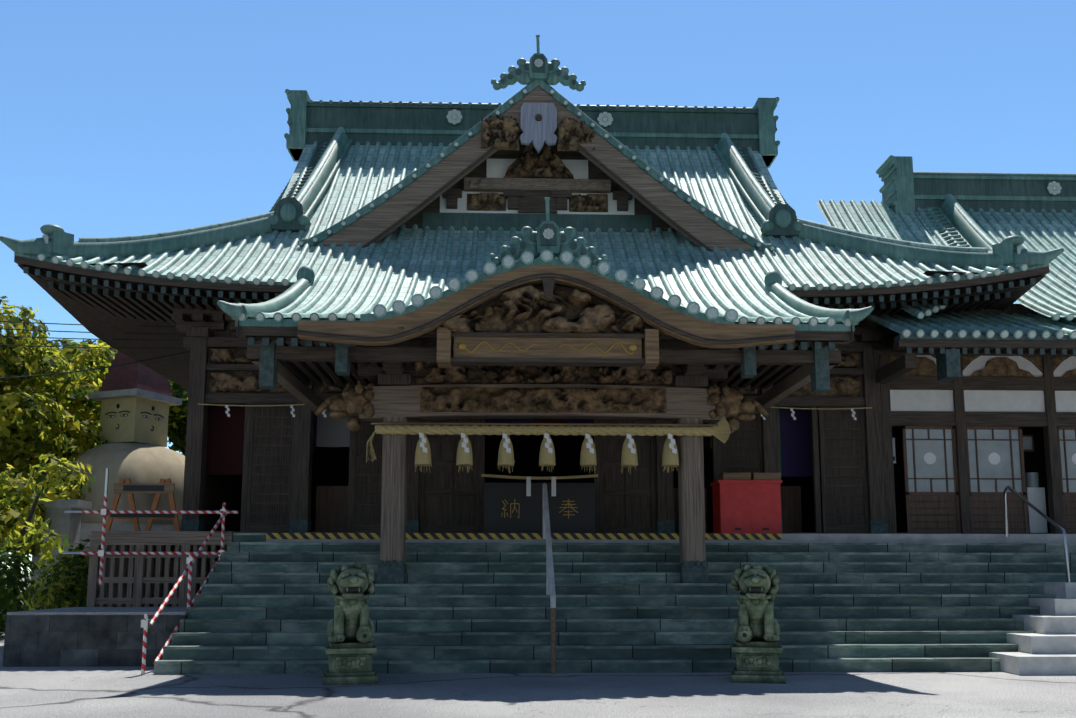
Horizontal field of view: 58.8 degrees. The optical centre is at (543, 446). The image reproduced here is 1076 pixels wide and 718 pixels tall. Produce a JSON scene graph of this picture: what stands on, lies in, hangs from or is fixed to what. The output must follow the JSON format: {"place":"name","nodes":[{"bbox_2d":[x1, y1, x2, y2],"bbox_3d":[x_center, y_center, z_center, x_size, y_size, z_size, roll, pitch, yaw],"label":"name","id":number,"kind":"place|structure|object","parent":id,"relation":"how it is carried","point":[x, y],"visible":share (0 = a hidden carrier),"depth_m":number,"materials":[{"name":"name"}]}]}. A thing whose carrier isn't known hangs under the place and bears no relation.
{"place":"outdoors","nodes":[
{"label":"outdoors","id":0,"kind":"place"},
{"bbox_2d":[0,601,26,666],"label":"gravel ground","id":1,"kind":"structure","parent":0,"point":[1,649],"depth_m":16.98,"materials":[{"name":"grey gravel"}]},
{"bbox_2d":[0,540,45,637],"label":"clipped shrub","id":2,"kind":"object","parent":1,"relation":"on","point":[10,592],"visible":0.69,"depth_m":19.56,"materials":[{"name":"green plant"}]},
{"bbox_2d":[0,454,95,586],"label":"maple twigs","id":3,"kind":"object","parent":1,"relation":"on","point":[16,503],"visible":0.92,"depth_m":21.16,"materials":[{"name":"green plant"}]},
{"bbox_2d":[0,296,114,557],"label":"maple tree","id":4,"kind":"object","parent":1,"relation":"on","point":[36,412],"visible":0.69,"depth_m":25.40,"materials":[{"name":"green plant"}]},
{"bbox_2d":[20,535,99,610],"bbox_3d":[-8.491,2.603,17.293,2.326,1.992,1.429,-7,-10,43],"label":"azalea shrub","id":5,"kind":"object","parent":1,"relation":"on","point":[58,591],"visible":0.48,"depth_m":16.78,"materials":[{"name":"green plant"}]},
{"bbox_2d":[18,336,187,455],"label":"dark trees","id":6,"kind":"object","parent":1,"relation":"on","point":[177,422],"visible":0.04,"depth_m":31.64,"materials":[{"name":"green plant"}]},
{"bbox_2d":[29,351,184,610],"bbox_3d":[-11.822,0.691,26.675,4.764,8.232,6.482,0,-8,-2],"label":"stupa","id":7,"kind":"object","parent":1,"relation":"on","point":[138,399],"visible":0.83,"depth_m":26.26,"materials":[{"name":"stone"}]},
{"bbox_2d":[0,575,1075,717],"bbox_3d":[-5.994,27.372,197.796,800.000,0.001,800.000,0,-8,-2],"label":"ground","id":8,"kind":"structure","parent":0,"point":[87,692],"depth_m":10.37,"materials":[{"name":"concrete"}]},
{"bbox_2d":[2,607,187,666],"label":"stone wall","id":9,"kind":"structure","parent":8,"relation":"on","point":[85,637],"depth_m":13.62,"materials":[{"name":"grey stone"}]},
{"bbox_2d":[62,468,238,674],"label":"striped rails","id":10,"kind":"object","parent":8,"relation":"on","point":[146,622],"visible":0.92,"depth_m":15.72,"materials":[{"name":"red metal"}]},
{"bbox_2d":[86,531,233,606],"bbox_3d":[-6.456,2.471,18.270,2.340,1.510,4.860,0,-8,-2],"label":"fence","id":11,"kind":"object","parent":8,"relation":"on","point":[139,580],"visible":0.52,"depth_m":15.94,"materials":[{"name":"grey wood"}]},
{"bbox_2d":[105,478,180,530],"bbox_3d":[-7.001,1.044,16.739,1.338,0.999,0.090,0,-8,-2],"label":"wooden stand","id":12,"kind":"object","parent":11,"relation":"on","point":[128,487],"visible":0.75,"depth_m":16.73,"materials":[{"name":"paint"}]},
{"bbox_2d":[322,562,377,685],"bbox_3d":[-2.361,2.146,11.756,0.640,1.453,0.760,2,-8,-14],"label":"guardian lion statue","id":13,"kind":"object","parent":8,"relation":"on","point":[350,648],"visible":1,"depth_m":11.52,"materials":[{"name":"stone"}]},
{"bbox_2d":[542,483,555,673],"bbox_3d":[0.080,1.800,14.403,0.076,2.832,3.394,0,-8,-2],"label":"handrail","id":14,"kind":"object","parent":8,"relation":"on","point":[550,585],"visible":0.92,"depth_m":13.54,"materials":[{"name":"silver metal"}]},
{"bbox_2d":[154,533,1075,673],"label":"stone steps","id":15,"kind":"structure","parent":8,"relation":"on","point":[262,606],"depth_m":14.15,"materials":[{"name":"stone"}]},
{"bbox_2d":[171,278,893,533],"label":"hall","id":16,"kind":"structure","parent":15,"relation":"on","point":[269,490],"depth_m":18.13,"materials":[{"name":"brown wood"}]},
{"bbox_2d":[206,405,819,476],"bbox_3d":[0.143,-0.108,18.755,13.300,1.350,0.069,0,-8,-2],"label":"curtain","id":17,"kind":"object","parent":16,"relation":"hanging from","point":[225,443],"visible":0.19,"depth_m":18.66,"materials":[{"name":"purple fabric"}]},
{"bbox_2d":[14,141,1049,343],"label":"roof","id":18,"kind":"structure","parent":16,"relation":"on","point":[403,263],"depth_m":17.75,"materials":[{"name":"teal metal"}]},
{"bbox_2d":[18,262,1044,413],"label":"eave rafters","id":19,"kind":"object","parent":18,"relation":"on","point":[106,311],"visible":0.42,"depth_m":17.42,"materials":[{"name":"brown wood"}]},
{"bbox_2d":[0,321,189,378],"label":"power lines","id":20,"kind":"object","parent":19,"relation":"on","point":[90,347],"visible":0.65,"depth_m":20.32,"materials":[{"name":"black paint"}]},
{"bbox_2d":[0,89,1063,271],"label":"roof ridges","id":21,"kind":"object","parent":18,"relation":"on","point":[341,127],"visible":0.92,"depth_m":22.64,"materials":[{"name":"teal metal"}]},
{"bbox_2d":[298,35,775,251],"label":"front gable","id":22,"kind":"structure","parent":18,"relation":"attached to","point":[516,159],"depth_m":19.11,"materials":[{"name":"brown metal"}]},
{"bbox_2d":[297,197,795,368],"bbox_3d":[0.036,-2.203,14.582,6.906,2.375,2.642,0,-8,-2],"label":"karahafu","id":23,"kind":"object","parent":18,"relation":"on","point":[540,303],"visible":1,"depth_m":13.35,"materials":[{"name":"brown metal"}]},
{"bbox_2d":[247,345,840,583],"bbox_3d":[-0.017,0.293,15.885,8.600,3.896,4.528,0,-8,-2],"label":"porch","id":24,"kind":"object","parent":15,"relation":"on","point":[424,387],"visible":0.92,"depth_m":15.04,"materials":[{"name":"brown wood"}]},
{"bbox_2d":[197,403,871,473],"bbox_3d":[-0.032,-0.200,16.434,12.801,1.617,3.232,0,-8,-2],"label":"shimenawa rope","id":25,"kind":"object","parent":24,"relation":"attached to","point":[718,430],"visible":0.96,"depth_m":14.90,"materials":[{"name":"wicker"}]},
{"bbox_2d":[311,408,814,531],"bbox_3d":[-0.286,0.004,24.276,12.900,5.030,11.800,0,-8,-2],"label":"hall interior","id":26,"kind":"object","parent":15,"relation":"on","point":[330,466],"depth_m":21.71,"materials":[{"name":"black"}]},
{"bbox_2d":[481,473,781,533],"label":"offering boxes","id":27,"kind":"object","parent":15,"relation":"on","point":[746,503],"visible":0.98,"depth_m":17.19,"materials":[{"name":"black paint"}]},
{"bbox_2d":[266,533,1075,542],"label":"floor edge","id":28,"kind":"object","parent":15,"relation":"on","point":[634,538],"visible":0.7,"depth_m":16.24,"materials":[{"name":"paint"}]},
{"bbox_2d":[875,304,1075,533],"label":"annex hall","id":29,"kind":"structure","parent":15,"relation":"on","point":[972,442],"depth_m":18.52,"materials":[{"name":"brown wood"}]},
{"bbox_2d":[816,155,1075,320],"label":"annex roof","id":30,"kind":"structure","parent":29,"relation":"on","point":[1036,211],"depth_m":22.50,"materials":[{"name":"teal metal"}]},
{"bbox_2d":[867,312,1075,383],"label":"lower eave roof","id":31,"kind":"structure","parent":29,"relation":"attached to","point":[1039,334],"depth_m":17.01,"materials":[{"name":"teal metal"}]},
{"bbox_2d":[730,564,785,683],"bbox_3d":[2.653,2.176,11.916,0.640,1.436,0.760,-1,-8,10],"label":"guardian lion statue","id":32,"kind":"object","parent":8,"relation":"on","point":[757,648],"visible":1,"depth_m":11.68,"materials":[{"name":"stone"}]},
{"bbox_2d":[988,582,1075,674],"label":"white steps","id":33,"kind":"structure","parent":8,"relation":"on","point":[1048,647],"depth_m":13.07,"materials":[{"name":"paint"}]},
{"bbox_2d":[1003,486,1069,581],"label":"steel handrails","id":34,"kind":"object","parent":33,"relation":"on","point":[1051,521],"visible":0.9,"depth_m":15.32,"materials":[{"name":"grey metal"}]},
{"bbox_2d":[0,0,1075,572],"label":"sky","id":35,"kind":"structure","parent":0,"point":[118,118],"materials":[{"name":"blue"}]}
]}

